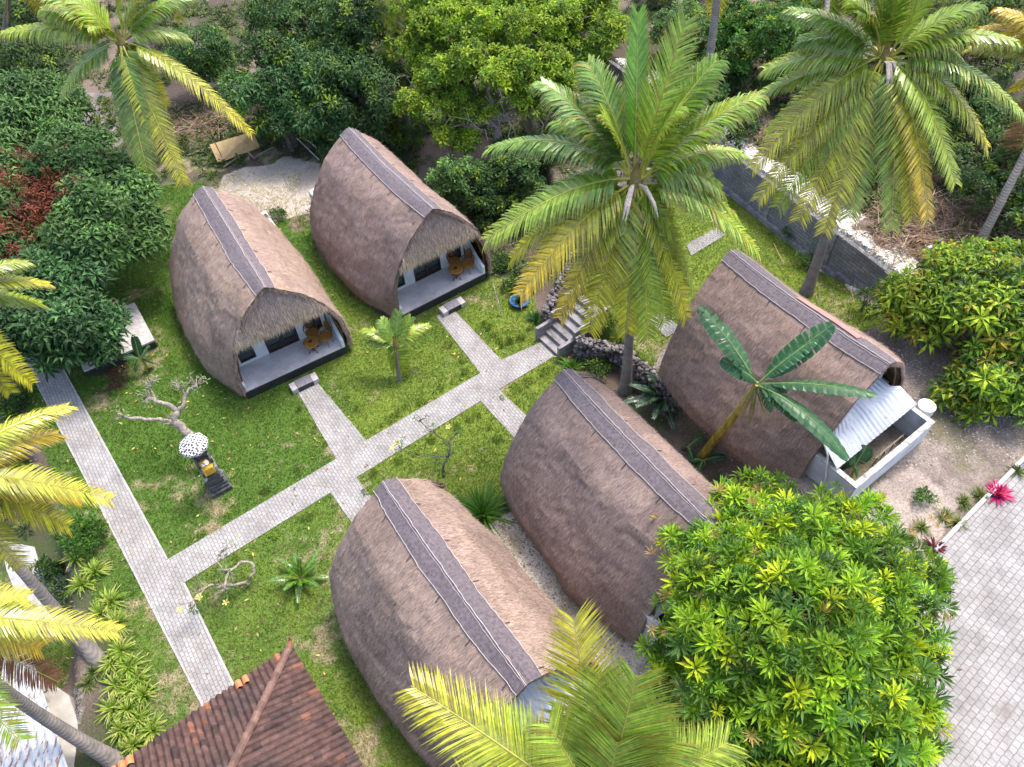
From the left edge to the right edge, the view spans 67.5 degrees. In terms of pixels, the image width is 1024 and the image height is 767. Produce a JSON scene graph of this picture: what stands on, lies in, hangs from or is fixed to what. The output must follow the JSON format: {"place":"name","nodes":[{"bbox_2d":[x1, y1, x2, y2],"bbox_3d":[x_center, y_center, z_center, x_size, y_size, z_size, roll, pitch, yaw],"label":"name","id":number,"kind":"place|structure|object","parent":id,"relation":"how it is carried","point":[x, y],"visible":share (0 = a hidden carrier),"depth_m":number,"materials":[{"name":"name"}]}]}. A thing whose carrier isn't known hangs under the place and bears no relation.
{"place":"outdoors","nodes":[
{"label":"outdoors","id":0,"kind":"place"},
{"bbox_2d":[3,541,54,625],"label":"path","id":1,"kind":"structure","parent":0,"point":[15,578],"depth_m":27.19,"materials":[{"name":"concrete"}]},
{"bbox_2d":[24,311,554,704],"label":"path","id":2,"kind":"structure","parent":0,"point":[159,573],"depth_m":28.26,"materials":[{"name":"stone"}]},
{"bbox_2d":[0,0,1023,766],"bbox_3d":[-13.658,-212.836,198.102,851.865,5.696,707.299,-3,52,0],"label":"ground","id":3,"kind":"structure","parent":0,"point":[948,480],"depth_m":28.89,"materials":[{"name":"plant"}]},
{"bbox_2d":[0,386,33,427],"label":"bush","id":4,"kind":"object","parent":3,"relation":"on","point":[11,405],"visible":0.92,"depth_m":30.44,"materials":[{"name":"green plant"}]},
{"bbox_2d":[0,0,44,50],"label":"bush","id":5,"kind":"object","parent":3,"relation":"on","point":[20,13],"visible":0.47,"depth_m":46.70,"materials":[{"name":"green plant"}]},
{"bbox_2d":[0,258,55,398],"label":"coconut palm","id":6,"kind":"object","parent":3,"relation":"on","point":[11,281],"visible":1,"depth_m":25.67,"materials":[{"name":"plant"}]},
{"bbox_2d":[0,646,77,766],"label":"sheet roofed shed","id":7,"kind":"structure","parent":3,"relation":"on","point":[47,748],"depth_m":22.43,"materials":[{"name":"paint"}]},
{"bbox_2d":[0,23,81,86],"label":"tree","id":8,"kind":"object","parent":3,"relation":"on","point":[13,57],"visible":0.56,"depth_m":40.91,"materials":[{"name":"green plant"}]},
{"bbox_2d":[29,553,64,586],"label":"bush","id":9,"kind":"object","parent":3,"relation":"on","point":[47,568],"visible":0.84,"depth_m":26.82,"materials":[{"name":"green plant"}]},
{"bbox_2d":[0,63,98,152],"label":"mango tree","id":10,"kind":"object","parent":3,"relation":"on","point":[29,105],"visible":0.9,"depth_m":37.07,"materials":[{"name":"green plant"}]},
{"bbox_2d":[0,140,107,260],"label":"mango tree","id":11,"kind":"object","parent":3,"relation":"on","point":[26,200],"visible":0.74,"depth_m":31.77,"materials":[{"name":"red plant"}]},
{"bbox_2d":[45,573,68,604],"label":"bush","id":12,"kind":"object","parent":3,"relation":"on","point":[61,578],"visible":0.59,"depth_m":26.41,"materials":[{"name":"green plant"}]},
{"bbox_2d":[0,402,116,669],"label":"coconut palm","id":13,"kind":"object","parent":3,"relation":"on","point":[12,485],"visible":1,"depth_m":21.02,"materials":[{"name":"plant"}]},
{"bbox_2d":[0,580,126,766],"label":"coconut palm","id":14,"kind":"object","parent":3,"relation":"on","point":[104,755],"visible":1,"depth_m":18.90,"materials":[{"name":"plant"}]},
{"bbox_2d":[0,233,134,382],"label":"mango tree","id":15,"kind":"object","parent":3,"relation":"on","point":[78,321],"visible":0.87,"depth_m":29.56,"materials":[{"name":"green plant"}]},
{"bbox_2d":[49,512,108,557],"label":"bush","id":16,"kind":"object","parent":3,"relation":"on","point":[92,541],"visible":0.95,"depth_m":26.34,"materials":[{"name":"green plant"}]},
{"bbox_2d":[62,568,100,600],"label":"spider lily","id":17,"kind":"object","parent":3,"relation":"on","point":[76,583],"visible":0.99,"depth_m":25.69,"materials":[{"name":"green plant"}]},
{"bbox_2d":[21,121,173,274],"bbox_3d":[-17.761,-7.554,33.839,5.325,5.962,9.293,-23,54,-15],"label":"mango tree","id":18,"kind":"object","parent":3,"relation":"on","point":[102,209],"visible":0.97,"depth_m":32.02,"materials":[{"name":"green plant"}]},
{"bbox_2d":[93,690,125,727],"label":"spider lily","id":19,"kind":"object","parent":3,"relation":"on","point":[107,708],"visible":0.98,"depth_m":23.16,"materials":[{"name":"green plant"}]},
{"bbox_2d":[92,583,127,618],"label":"spider lily","id":20,"kind":"object","parent":3,"relation":"on","point":[109,599],"visible":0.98,"depth_m":25.29,"materials":[{"name":"green plant"}]},
{"bbox_2d":[94,644,132,682],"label":"spider lily","id":21,"kind":"object","parent":3,"relation":"on","point":[106,666],"visible":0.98,"depth_m":23.95,"materials":[{"name":"green plant"}]},
{"bbox_2d":[80,302,157,376],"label":"porch deck","id":22,"kind":"structure","parent":3,"relation":"on","point":[139,329],"depth_m":32.24,"materials":[{"name":"concrete"}]},
{"bbox_2d":[101,713,139,749],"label":"spider lily","id":23,"kind":"object","parent":3,"relation":"on","point":[119,729],"visible":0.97,"depth_m":22.71,"materials":[{"name":"green plant"}]},
{"bbox_2d":[102,636,138,664],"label":"spider lily","id":24,"kind":"object","parent":3,"relation":"on","point":[118,647],"visible":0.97,"depth_m":24.26,"materials":[{"name":"green plant"}]},
{"bbox_2d":[105,694,142,729],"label":"spider lily","id":25,"kind":"object","parent":3,"relation":"on","point":[129,707],"visible":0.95,"depth_m":23.09,"materials":[{"name":"green plant"}]},
{"bbox_2d":[0,0,254,190],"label":"coconut palm","id":26,"kind":"object","parent":3,"relation":"on","point":[133,66],"visible":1,"depth_m":31.49,"materials":[{"name":"plant"}]},
{"bbox_2d":[108,650,149,684],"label":"spider lily","id":27,"kind":"object","parent":3,"relation":"on","point":[127,666],"visible":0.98,"depth_m":23.94,"materials":[{"name":"green plant"}]},
{"bbox_2d":[33,369,233,705],"bbox_3d":[-13.951,4.659,27.560,1.239,0.170,17.162,-33,57,-21],"label":"path edging","id":28,"kind":"object","parent":3,"relation":"on","point":[166,558],"visible":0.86,"depth_m":26.66,"materials":[{"name":"concrete"}]},
{"bbox_2d":[116,334,152,371],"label":"banana plant","id":29,"kind":"object","parent":3,"relation":"on","point":[136,344],"visible":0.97,"depth_m":30.90,"materials":[{"name":"green plant"}]},
{"bbox_2d":[121,702,154,738],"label":"spider lily","id":30,"kind":"object","parent":3,"relation":"on","point":[141,718],"visible":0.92,"depth_m":22.89,"materials":[{"name":"green plant"}]},
{"bbox_2d":[128,677,165,712],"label":"spider lily","id":31,"kind":"object","parent":3,"relation":"on","point":[141,691],"visible":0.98,"depth_m":23.35,"materials":[{"name":"green plant"}]},
{"bbox_2d":[134,707,166,746],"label":"spider lily","id":32,"kind":"object","parent":3,"relation":"on","point":[148,729],"visible":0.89,"depth_m":22.74,"materials":[{"name":"green plant"}]},
{"bbox_2d":[127,0,189,52],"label":"bush","id":33,"kind":"object","parent":3,"relation":"on","point":[175,26],"visible":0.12,"depth_m":47.51,"materials":[{"name":"green plant"}]},
{"bbox_2d":[109,371,209,460],"bbox_3d":[-12.469,1.157,28.177,3.197,3.300,2.470,11,53,11],"label":"frangipani tree","id":34,"kind":"object","parent":3,"relation":"on","point":[179,425],"visible":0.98,"depth_m":27.41,"materials":[{"name":"grey plant"}]},
{"bbox_2d":[179,433,207,457],"bbox_3d":[-10.829,2.809,27.012,0.949,2.880,0.949,-13,52,-8],"label":"parasol","id":35,"kind":"object","parent":3,"relation":"on","point":[193,445],"visible":0.88,"depth_m":25.93,"materials":[{"name":"fabric"}]},
{"bbox_2d":[159,18,237,82],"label":"tree","id":36,"kind":"object","parent":3,"relation":"on","point":[210,54],"visible":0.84,"depth_m":42.10,"materials":[{"name":"green plant"}]},
{"bbox_2d":[193,450,232,498],"bbox_3d":[-10.778,3.046,27.220,0.760,2.262,0.860,-30,56,-20],"label":"stone shrine","id":37,"kind":"object","parent":3,"relation":"on","point":[216,480],"visible":0.94,"depth_m":27.17,"materials":[{"name":"grey stone"}]},
{"bbox_2d":[176,540,255,613],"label":"frangipani tree","id":38,"kind":"object","parent":3,"relation":"on","point":[228,571],"visible":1,"depth_m":24.76,"materials":[{"name":"grey plant"}]},
{"bbox_2d":[210,133,258,161],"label":"plywood sheet","id":39,"kind":"object","parent":3,"relation":"on","point":[226,149],"visible":1,"depth_m":40.66,"materials":[{"name":"brown wood"}]},
{"bbox_2d":[111,636,364,766],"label":"tiled pavilion","id":40,"kind":"structure","parent":3,"relation":"on","point":[275,711],"depth_m":19.57,"materials":[{"name":"tile"}]},
{"bbox_2d":[168,186,352,398],"bbox_3d":[-10.867,-3.969,31.246,6.093,5.455,8.755,-27,56,-18],"label":"thatched hut","id":41,"kind":"object","parent":3,"relation":"on","point":[250,296],"visible":1,"depth_m":30.05,"materials":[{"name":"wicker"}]},
{"bbox_2d":[264,326,299,353],"bbox_3d":[-9.436,-2.096,30.945,1.340,1.790,0.100,-27,56,-18],"label":"door","id":42,"kind":"structure","parent":41,"relation":"in","point":[290,337],"depth_m":31.34,"materials":[{"name":"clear glass"}]},
{"bbox_2d":[213,50,331,146],"bbox_3d":[-11.687,-14.319,39.332,5.522,5.326,5.314,-36,59,-23],"label":"woodland tree","id":43,"kind":"object","parent":3,"relation":"on","point":[251,89],"visible":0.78,"depth_m":37.67,"materials":[{"name":"green plant"}]},
{"bbox_2d":[232,3,352,104],"bbox_3d":[-11.437,-16.799,40.498,6.605,6.521,6.084,28,58,22],"label":"woodland tree","id":44,"kind":"object","parent":3,"relation":"on","point":[264,43],"visible":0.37,"depth_m":38.09,"materials":[{"name":"green plant"}]},
{"bbox_2d":[239,0,345,36],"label":"woodland tree","id":45,"kind":"object","parent":3,"relation":"on","point":[258,10],"visible":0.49,"depth_m":38.98,"materials":[{"name":"green plant"}]},
{"bbox_2d":[268,552,328,602],"bbox_3d":[-7.083,6.397,25.297,1.937,0.974,1.740,-3,52,0],"label":"cycad","id":46,"kind":"object","parent":3,"relation":"on","point":[299,575],"visible":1,"depth_m":25.31,"materials":[{"name":"green plant"}]},
{"bbox_2d":[264,34,370,137],"bbox_3d":[-9.660,-14.697,39.368,5.460,5.599,5.721,-28,56,-19],"label":"woodland tree","id":47,"kind":"object","parent":3,"relation":"on","point":[318,93],"visible":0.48,"depth_m":37.60,"materials":[{"name":"green plant"}]},
{"bbox_2d":[292,90,364,162],"bbox_3d":[-9.329,-13.128,39.341,4.067,3.674,4.042,-3,52,0],"label":"bush","id":48,"kind":"object","parent":3,"relation":"on","point":[327,126],"visible":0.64,"depth_m":38.14,"materials":[{"name":"green plant"}]},
{"bbox_2d":[289,0,392,99],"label":"woodland tree","id":49,"kind":"object","parent":3,"relation":"on","point":[363,12],"visible":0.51,"depth_m":37.45,"materials":[{"name":"green plant"}]},
{"bbox_2d":[301,27,413,143],"bbox_3d":[-7.280,-14.553,38.983,6.079,5.845,5.098,29,58,23],"label":"woodland tree","id":50,"kind":"object","parent":3,"relation":"on","point":[364,59],"visible":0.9,"depth_m":37.30,"materials":[{"name":"green plant"}]},
{"bbox_2d":[367,110,411,149],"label":"bush","id":51,"kind":"object","parent":3,"relation":"on","point":[394,120],"visible":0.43,"depth_m":39.32,"materials":[{"name":"green plant"}]},
{"bbox_2d":[357,308,432,382],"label":"coconut palm","id":52,"kind":"object","parent":3,"relation":"on","point":[405,330],"visible":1,"depth_m":29.76,"materials":[{"name":"plant"}]},
{"bbox_2d":[366,0,430,147],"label":"tree","id":53,"kind":"object","parent":3,"relation":"on","point":[398,21],"visible":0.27,"depth_m":37.35,"materials":[{"name":"plant"}]},
{"bbox_2d":[308,127,491,318],"bbox_3d":[-5.255,-7.199,33.547,6.184,5.492,8.755,-30,56,-20],"label":"thatched hut","id":54,"kind":"object","parent":3,"relation":"on","point":[389,229],"visible":1,"depth_m":32.29,"materials":[{"name":"wicker"}]},
{"bbox_2d":[413,255,440,281],"bbox_3d":[-3.753,-5.368,33.300,1.340,1.790,0.100,-30,56,-20],"label":"door","id":55,"kind":"structure","parent":54,"relation":"in","point":[420,272],"depth_m":33.68,"materials":[{"name":"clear glass"}]},
{"bbox_2d":[392,121,426,151],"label":"bush","id":56,"kind":"object","parent":3,"relation":"on","point":[417,136],"visible":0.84,"depth_m":39.63,"materials":[{"name":"green plant"}]},
{"bbox_2d":[390,413,465,476],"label":"frangipani tree","id":57,"kind":"object","parent":3,"relation":"on","point":[439,456],"visible":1,"depth_m":27.34,"materials":[{"name":"grey plant"}]},
{"bbox_2d":[0,168,875,766],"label":"lawn grass","id":58,"kind":"structure","parent":3,"relation":"on","point":[298,416],"depth_m":29.43,"materials":[{"name":"plant"}]},
{"bbox_2d":[433,173,475,218],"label":"bush","id":59,"kind":"object","parent":3,"relation":"on","point":[448,195],"visible":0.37,"depth_m":36.02,"materials":[{"name":"green plant"}]},
{"bbox_2d":[328,476,600,766],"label":"thatched hut","id":60,"kind":"object","parent":3,"relation":"on","point":[430,575],"visible":0.88,"depth_m":21.03,"materials":[{"name":"plant"}]},
{"bbox_2d":[423,153,519,219],"bbox_3d":[-1.836,-9.392,36.232,4.542,3.404,3.495,-3,52,0],"label":"woodland tree","id":61,"kind":"object","parent":3,"relation":"on","point":[455,180],"visible":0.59,"depth_m":35.26,"materials":[{"name":"green plant"}]},
{"bbox_2d":[6,147,961,729],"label":"fallen leaves","id":62,"kind":"object","parent":3,"relation":"on","point":[324,467],"visible":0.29,"depth_m":28.65,"materials":[{"name":"plant"}]},
{"bbox_2d":[458,189,509,232],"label":"bush","id":63,"kind":"object","parent":3,"relation":"on","point":[481,224],"visible":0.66,"depth_m":35.75,"materials":[{"name":"green plant"}]},
{"bbox_2d":[454,480,517,535],"bbox_3d":[-1.085,4.348,26.548,2.674,1.279,2.603,-3,52,0],"label":"fan lily","id":64,"kind":"object","parent":3,"relation":"on","point":[481,507],"visible":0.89,"depth_m":26.77,"materials":[{"name":"green plant"}]},
{"bbox_2d":[382,0,631,191],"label":"spreading tree","id":65,"kind":"object","parent":3,"relation":"on","point":[490,42],"visible":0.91,"depth_m":35.64,"materials":[{"name":"green plant"}]},
{"bbox_2d":[473,137,547,220],"bbox_3d":[0.164,-9.428,36.160,3.545,3.417,4.106,11,53,11],"label":"bush","id":66,"kind":"object","parent":3,"relation":"on","point":[523,180],"visible":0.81,"depth_m":35.26,"materials":[{"name":"green plant"}]},
{"bbox_2d":[0,0,1023,540],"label":"undergrowth","id":67,"kind":"object","parent":3,"relation":"on","point":[218,12],"visible":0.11,"depth_m":40.98,"materials":[{"name":"green plant"}]},
{"bbox_2d":[4,0,1023,525],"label":"dry litter","id":68,"kind":"object","parent":3,"relation":"on","point":[918,234],"visible":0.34,"depth_m":31.31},
{"bbox_2d":[504,123,561,177],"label":"bush","id":69,"kind":"object","parent":3,"relation":"on","point":[545,131],"visible":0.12,"depth_m":37.15,"materials":[{"name":"green plant"}]},
{"bbox_2d":[539,219,577,323],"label":"stone wall","id":70,"kind":"structure","parent":3,"relation":"on","point":[548,306],"depth_m":32.19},
{"bbox_2d":[391,598,751,766],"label":"coconut palm","id":71,"kind":"object","parent":3,"relation":"on","point":[624,736],"visible":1,"depth_m":13.33,"materials":[{"name":"plant"}]},
{"bbox_2d":[535,285,610,359],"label":"staircase","id":72,"kind":"structure","parent":3,"relation":"on","point":[553,336],"depth_m":31.59,"materials":[{"name":"grey concrete"}]},
{"bbox_2d":[491,512,677,703],"bbox_3d":[2.118,7.597,24.509,2.725,0.097,9.207,-38,59,-24],"label":"path grit","id":73,"kind":"object","parent":3,"relation":"on","point":[559,605],"visible":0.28,"depth_m":25.12,"materials":[{"name":"gravel"}]},
{"bbox_2d":[583,355,615,379],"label":"bush","id":74,"kind":"object","parent":3,"relation":"on","point":[596,369],"visible":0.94,"depth_m":30.47,"materials":[{"name":"green plant"}]},
{"bbox_2d":[481,2,769,395],"bbox_3d":[3.316,-3.741,24.218,8.547,15.093,4.750,-3,52,0],"label":"coconut palm","id":75,"kind":"object","parent":3,"relation":"on","point":[632,223],"visible":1,"depth_m":21.54,"materials":[{"name":"plant"}]},
{"bbox_2d":[573,334,679,418],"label":"stone wall","id":76,"kind":"structure","parent":3,"relation":"on","point":[584,348],"depth_m":30.21,"materials":[{"name":"stone"}]},
{"bbox_2d":[499,368,754,661],"bbox_3d":[3.655,3.567,24.669,6.273,5.471,8.755,-30,56,-19],"label":"thatched hut","id":77,"kind":"object","parent":3,"relation":"on","point":[596,473],"visible":0.87,"depth_m":23.35,"materials":[{"name":"plant"}]},
{"bbox_2d":[624,366,684,429],"bbox_3d":[5.756,0.413,29.046,3.158,1.456,2.901,-3,52,0],"label":"cycad","id":78,"kind":"object","parent":3,"relation":"on","point":[649,400],"visible":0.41,"depth_m":28.81,"materials":[{"name":"green plant"}]},
{"bbox_2d":[647,60,730,129],"bbox_3d":[8.129,-12.898,36.387,4.413,4.646,4.800,-3,52,0],"label":"bush","id":79,"kind":"object","parent":3,"relation":"on","point":[723,88],"visible":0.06,"depth_m":35.26,"materials":[{"name":"green plant"}]},
{"bbox_2d":[647,0,738,63],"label":"bush","id":80,"kind":"object","parent":3,"relation":"on","point":[695,9],"visible":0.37,"depth_m":38.03,"materials":[{"name":"green plant"}]},
{"bbox_2d":[686,0,728,160],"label":"coconut palm","id":81,"kind":"object","parent":3,"relation":"on","point":[715,5],"visible":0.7,"depth_m":33.18,"materials":[{"name":"plant"}]},
{"bbox_2d":[685,48,755,93],"bbox_3d":[10.024,-15.152,37.052,3.664,2.536,2.916,18,55,16],"label":"bush","id":82,"kind":"object","parent":3,"relation":"on","point":[732,77],"visible":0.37,"depth_m":36.01,"materials":[{"name":"green plant"}]},
{"bbox_2d":[717,101,761,149],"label":"bush","id":83,"kind":"object","parent":3,"relation":"on","point":[741,132],"visible":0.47,"depth_m":34.27,"materials":[{"name":"green plant"}]},
{"bbox_2d":[689,0,822,76],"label":"bush","id":84,"kind":"object","parent":3,"relation":"on","point":[777,34],"visible":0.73,"depth_m":35.48,"materials":[{"name":"green plant"}]},
{"bbox_2d":[543,43,970,349],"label":"block wall","id":85,"kind":"structure","parent":3,"relation":"on","point":[854,263],"depth_m":32.85,"materials":[{"name":"concrete"}]},
{"bbox_2d":[696,305,876,461],"bbox_3d":[8.265,1.042,24.824,2.393,7.634,5.862,-39,60,-25],"label":"banana plant","id":86,"kind":"object","parent":3,"relation":"on","point":[791,354],"visible":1,"depth_m":22.59,"materials":[{"name":"green plant"}]},
{"bbox_2d":[749,58,825,111],"bbox_3d":[13.055,-14.182,36.421,2.851,2.272,3.189,-31,57,-20],"label":"bush","id":87,"kind":"object","parent":3,"relation":"on","point":[760,86],"visible":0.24,"depth_m":36.14,"materials":[{"name":"green plant"}]},
{"bbox_2d":[632,464,960,766],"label":"rosette tree","id":88,"kind":"object","parent":3,"relation":"on","point":[807,689],"visible":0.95,"depth_m":17.50,"materials":[{"name":"green plant"}]},
{"bbox_2d":[658,249,934,503],"bbox_3d":[9.560,-0.581,26.300,6.332,5.477,8.755,-31,57,-21],"label":"thatched hut","id":89,"kind":"object","parent":3,"relation":"on","point":[766,316],"visible":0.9,"depth_m":25.03,"materials":[{"name":"plant"}]},
{"bbox_2d":[592,100,1023,484],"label":"yard grit","id":90,"kind":"object","parent":3,"relation":"on","point":[951,415],"visible":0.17,"depth_m":26.31,"materials":[{"name":"gravel"}]},
{"bbox_2d":[840,445,872,477],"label":"banana plant","id":91,"kind":"object","parent":3,"relation":"on","point":[865,452],"visible":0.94,"depth_m":24.29,"materials":[{"name":"green plant"}]},
{"bbox_2d":[745,0,1023,297],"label":"coconut palm","id":92,"kind":"object","parent":3,"relation":"on","point":[861,102],"visible":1,"depth_m":24.51,"materials":[{"name":"plant"}]},
{"bbox_2d":[890,0,994,85],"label":"bush","id":93,"kind":"object","parent":3,"relation":"on","point":[937,5],"visible":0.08,"depth_m":36.23,"materials":[{"name":"green plant"}]},
{"bbox_2d":[862,235,1023,430],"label":"mango tree","id":94,"kind":"object","parent":3,"relation":"on","point":[978,288],"visible":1,"depth_m":26.18,"materials":[{"name":"green plant"}]},
{"bbox_2d":[927,141,984,183],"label":"bush","id":95,"kind":"object","parent":3,"relation":"on","point":[962,151],"visible":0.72,"depth_m":31.86,"materials":[{"name":"green plant"}]},
{"bbox_2d":[898,0,1023,86],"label":"woodland tree","id":96,"kind":"object","parent":3,"relation":"on","point":[1003,77],"visible":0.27,"depth_m":35.48,"materials":[{"name":"green plant"}]},
{"bbox_2d":[920,78,1006,135],"bbox_3d":[19.184,-12.287,34.161,4.298,3.249,4.418,-3,52,0],"label":"bush","id":97,"kind":"object","parent":3,"relation":"on","point":[949,118],"visible":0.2,"depth_m":32.59,"materials":[{"name":"green plant"}]},
{"bbox_2d":[925,65,1022,175],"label":"bush","id":98,"kind":"object","parent":3,"relation":"on","point":[993,135],"visible":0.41,"depth_m":32.46,"materials":[{"name":"green plant"}]},
{"bbox_2d":[933,456,1023,551],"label":"plaza kerb","id":99,"kind":"structure","parent":3,"relation":"on","point":[977,506],"depth_m":24.05,"materials":[{"name":"concrete"}]},
{"bbox_2d":[951,146,1023,231],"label":"bush","id":100,"kind":"object","parent":3,"relation":"on","point":[993,181],"visible":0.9,"depth_m":29.87,"materials":[{"name":"green plant"}]},
{"bbox_2d":[961,7,1023,239],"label":"coconut palm","id":101,"kind":"object","parent":3,"relation":"on","point":[1015,28],"visible":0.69,"depth_m":28.66,"materials":[{"name":"plant"}]},
{"bbox_2d":[962,235,1022,258],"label":"bush","id":102,"kind":"object","parent":3,"relation":"on","point":[1005,241],"visible":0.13,"depth_m":28.23,"materials":[{"name":"green plant"}]},
{"bbox_2d":[985,479,1016,505],"bbox_3d":[15.459,3.419,24.327,0.922,0.475,0.961,-15,53,-10],"label":"cordyline","id":103,"kind":"object","parent":3,"relation":"on","point":[1002,491],"visible":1,"depth_m":24.33,"materials":[{"name":"pink plant"}]},
{"bbox_2d":[651,228,723,336],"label":"terrace path","id":104,"kind":"structure","parent":0,"point":[699,245],"depth_m":33.62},
{"bbox_2d":[615,58,1022,353],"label":"white gravel","id":105,"kind":"structure","parent":0,"point":[863,241],"depth_m":31.59,"materials":[{"name":"gravel"}]},
{"bbox_2d":[901,463,1023,766],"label":"plaza","id":106,"kind":"structure","parent":0,"point":[984,555],"depth_m":21.65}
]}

